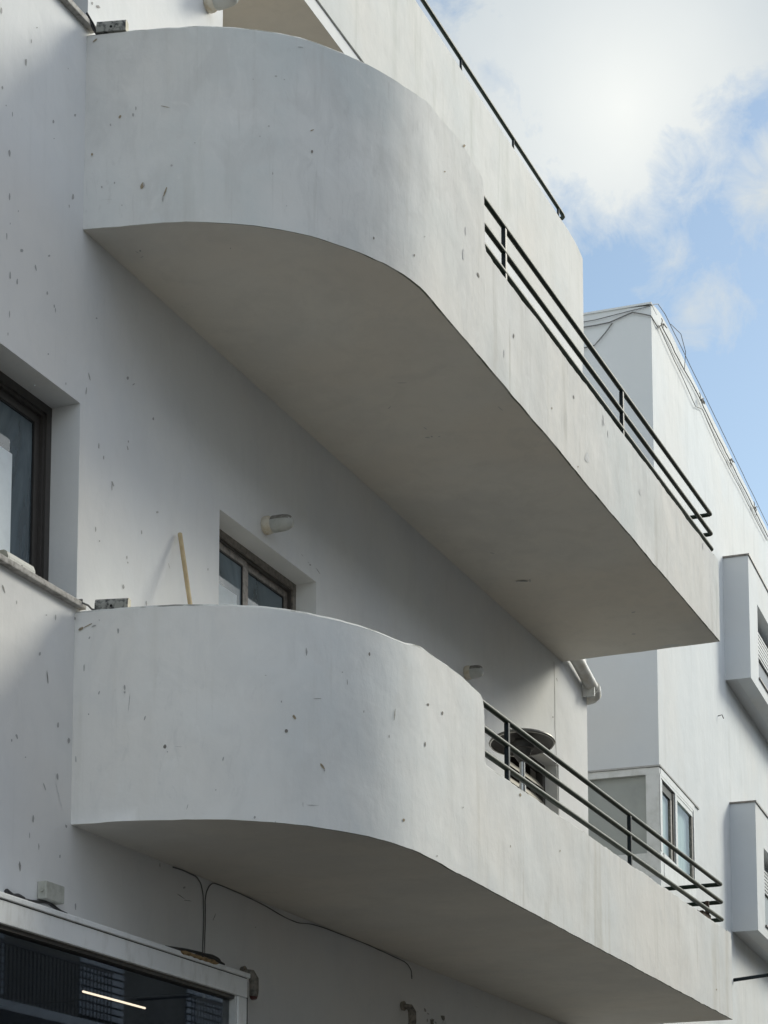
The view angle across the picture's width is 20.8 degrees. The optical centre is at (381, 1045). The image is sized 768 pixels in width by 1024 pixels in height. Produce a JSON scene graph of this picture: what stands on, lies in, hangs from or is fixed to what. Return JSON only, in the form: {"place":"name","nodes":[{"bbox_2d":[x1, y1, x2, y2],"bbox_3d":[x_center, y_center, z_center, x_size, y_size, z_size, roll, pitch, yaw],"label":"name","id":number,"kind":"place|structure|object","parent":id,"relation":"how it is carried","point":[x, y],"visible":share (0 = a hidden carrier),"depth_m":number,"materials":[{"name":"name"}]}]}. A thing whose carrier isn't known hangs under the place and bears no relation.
{"place":"outdoors","nodes":[
{"label":"outdoors","id":0,"kind":"place"},
{"bbox_2d":[416,0,767,529],"label":"sky","id":1,"kind":"structure","parent":0,"point":[645,121],"materials":[{"name":"blue"}]},
{"label":"ground","id":2,"kind":"structure","parent":0,"visible":0},
{"bbox_2d":[0,0,732,1023],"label":"apartment building","id":3,"kind":"structure","parent":2,"relation":"on","point":[314,268],"depth_m":11.51,"materials":[{"name":"white paint"}]},
{"bbox_2d":[4,889,25,899],"bbox_3d":[-1.706,-0.701,9.768,0.024,0.034,0.152,-3,-8,23],"label":"cable","id":4,"kind":"object","parent":3,"relation":"attached to","point":[7,891],"visible":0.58,"depth_m":9.74,"materials":[{"name":"black rubber"}]},
{"bbox_2d":[0,550,34,572],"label":"bait box","id":5,"kind":"object","parent":3,"relation":"on","point":[14,558],"visible":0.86,"depth_m":9.98,"materials":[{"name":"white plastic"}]},
{"bbox_2d":[0,371,51,580],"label":"window","id":6,"kind":"structure","parent":3,"relation":"in","point":[25,420],"depth_m":10.44,"materials":[{"name":"glass"}]},
{"bbox_2d":[26,899,67,913],"bbox_3d":[-1.630,-0.682,9.948,0.016,0.039,0.519,-3,-8,23],"label":"cable","id":7,"kind":"object","parent":3,"relation":"attached to","point":[48,903],"visible":0.62,"depth_m":10.02,"materials":[{"name":"black rubber"}]},
{"bbox_2d":[37,881,63,904],"bbox_3d":[-1.581,-0.732,10.028,0.051,0.086,0.171,-3,-8,23],"label":"junction box","id":8,"kind":"object","parent":3,"relation":"attached to","point":[51,892],"visible":1,"depth_m":9.99,"materials":[{"name":"white plastic"}]},
{"bbox_2d":[79,599,93,609],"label":"cable","id":9,"kind":"object","parent":3,"relation":"attached to","point":[89,606],"visible":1,"depth_m":10.42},
{"bbox_2d":[86,12,97,34],"bbox_3d":[-1.479,-5.251,10.802,0.112,0.107,0.022,7,-10,-44],"label":"cable","id":10,"kind":"object","parent":3,"relation":"attached to","point":[92,23],"visible":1,"depth_m":10.80,"materials":[{"name":"black rubber"}]},
{"bbox_2d":[96,20,128,33],"bbox_3d":[-1.386,-5.250,10.815,0.155,0.068,0.062,-1,-7,7],"label":"bait box","id":11,"kind":"object","parent":3,"relation":"on","point":[104,27],"visible":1,"depth_m":10.79,"materials":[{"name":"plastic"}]},
{"bbox_2d":[94,598,130,609],"bbox_3d":[-1.335,-2.189,10.427,0.170,0.066,0.062,-1,-7,8],"label":"bait box","id":12,"kind":"object","parent":3,"relation":"on","point":[111,603],"visible":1,"depth_m":10.40,"materials":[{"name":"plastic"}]},
{"bbox_2d":[82,990,145,1008],"bbox_3d":[-1.480,-0.254,11.654,0.012,0.011,0.675,-3,-8,23],"label":"light tube","id":13,"kind":"object","parent":3,"relation":"hanging from","point":[109,998],"visible":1,"depth_m":11.63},
{"bbox_2d":[0,892,249,1023],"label":"shop window","id":14,"kind":"structure","parent":3,"relation":"in","point":[225,988],"depth_m":10.27,"materials":[{"name":"white metal"}]},
{"bbox_2d":[178,532,191,603],"bbox_3d":[-0.957,-1.996,11.023,0.024,1.698,0.712,3,-8,-24],"label":"broom handle","id":15,"kind":"object","parent":3,"relation":"on","point":[185,570],"visible":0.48,"depth_m":11.32,"materials":[{"name":"brown wood"}]},
{"bbox_2d":[173,867,203,951],"bbox_3d":[-1.043,-0.730,11.350,0.008,0.428,0.356,-3,-8,23],"label":"cable","id":16,"kind":"object","parent":3,"relation":"attached to","point":[203,901],"visible":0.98,"depth_m":11.49,"materials":[{"name":"black rubber"}]},
{"bbox_2d":[166,945,224,964],"bbox_3d":[-0.963,-0.477,10.898,0.019,0.036,0.602,-3,-8,25],"label":"cable","id":17,"kind":"object","parent":3,"relation":"on","point":[202,954],"visible":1,"depth_m":10.91,"materials":[{"name":"black rubber"}]},
{"bbox_2d":[180,950,218,963],"bbox_3d":[-0.944,-0.457,10.881,0.029,0.030,0.431,-3,-8,23],"label":"foam strip","id":18,"kind":"object","parent":3,"relation":"on","point":[199,957],"visible":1,"depth_m":10.86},
{"bbox_2d":[203,0,237,13],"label":"wall lamp","id":19,"kind":"object","parent":3,"relation":"attached to","point":[212,6],"visible":1,"depth_m":12.07,"materials":[{"name":"white plastic"}]},
{"bbox_2d":[240,966,258,999],"bbox_3d":[-0.744,-0.358,11.889,0.098,0.197,0.077,-3,-8,23],"label":"pipe","id":20,"kind":"object","parent":3,"relation":"attached to","point":[253,986],"depth_m":11.87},
{"bbox_2d":[219,529,295,609],"bbox_3d":[-0.824,-2.459,12.548,0.070,1.038,1.306,-3,-8,23],"label":"window","id":21,"kind":"structure","parent":3,"relation":"in","point":[244,578],"depth_m":12.62,"materials":[{"name":"glass"}]},
{"bbox_2d":[261,514,293,534],"bbox_3d":[-0.608,-3.100,12.447,0.189,0.110,0.110,-3,-8,23],"label":"wall lamp","id":22,"kind":"object","parent":3,"relation":"attached to","point":[272,524],"visible":1,"depth_m":12.41,"materials":[{"name":"white plastic"}]},
{"bbox_2d":[204,883,411,978],"bbox_3d":[-0.379,-0.533,12.888,0.006,0.428,2.996,-3,-8,23],"label":"cable","id":23,"kind":"object","parent":3,"relation":"attached to","point":[288,919],"visible":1,"depth_m":12.35,"materials":[{"name":"black rubber"}]},
{"bbox_2d":[400,1001,415,1023],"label":"pipe","id":24,"kind":"object","parent":3,"relation":"attached to","point":[404,1006],"depth_m":14.04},
{"bbox_2d":[463,665,483,679],"bbox_3d":[0.691,-2.768,15.523,0.139,0.103,0.103,-3,-8,23],"label":"wall lamp","id":25,"kind":"object","parent":3,"relation":"attached to","point":[472,671],"visible":1,"depth_m":15.49,"materials":[{"name":"white plastic"}]},
{"bbox_2d":[489,728,554,791],"bbox_3d":[1.003,-1.445,14.832,0.471,1.576,0.469,-3,-8,23],"label":"table","id":26,"kind":"object","parent":3,"relation":"on","point":[523,745],"visible":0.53,"depth_m":14.89,"materials":[{"name":"metal"}]},
{"bbox_2d":[510,756,544,804],"bbox_3d":[1.091,-1.494,16.846,0.075,1.858,1.325,-3,-8,23],"label":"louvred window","id":27,"kind":"structure","parent":3,"relation":"in","point":[540,778],"depth_m":17.38,"materials":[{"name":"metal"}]},
{"bbox_2d":[698,901,710,919],"bbox_3d":[2.418,-1.099,16.411,0.075,0.235,1.070,-3,-8,23],"label":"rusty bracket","id":28,"kind":"object","parent":3,"relation":"attached to","point":[706,914],"visible":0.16,"depth_m":16.79,"materials":[{"name":"metal"}]},
{"bbox_2d":[582,302,767,1023],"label":"apartment building","id":29,"kind":"structure","parent":2,"relation":"on","point":[677,761],"depth_m":23.80,"materials":[{"name":"white paint"}]},
{"bbox_2d":[584,323,612,347],"bbox_3d":[2.106,-7.579,22.528,0.784,0.268,0.012,-3,-8,20],"label":"cable","id":30,"kind":"object","parent":29,"relation":"attached to","point":[601,336],"visible":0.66,"depth_m":22.43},
{"bbox_2d":[588,764,698,901],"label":"corner window","id":31,"kind":"structure","parent":29,"relation":"in","point":[651,794],"depth_m":21.82,"materials":[{"name":"white metal"}]},
{"bbox_2d":[584,312,767,536],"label":"cable","id":32,"kind":"object","parent":29,"relation":"attached to","point":[693,386],"visible":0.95,"depth_m":23.88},
{"bbox_2d":[584,304,767,524],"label":"cable","id":33,"kind":"object","parent":29,"relation":"attached to","point":[695,376],"visible":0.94,"depth_m":24.09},
{"bbox_2d":[671,324,685,370],"bbox_3d":[3.332,-7.826,23.446,0.043,0.305,0.654,-3,-8,21],"label":"cable","id":34,"kind":"object","parent":29,"relation":"attached to","point":[684,346],"visible":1,"depth_m":23.64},
{"bbox_2d":[659,326,766,540],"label":"cable","id":35,"kind":"object","parent":29,"relation":"attached to","point":[712,432],"visible":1,"depth_m":25.14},
{"bbox_2d":[733,973,767,981],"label":"awning bar","id":36,"kind":"object","parent":29,"relation":"attached to","point":[750,977],"visible":1,"depth_m":25.05,"materials":[{"name":"paint"}]}
]}

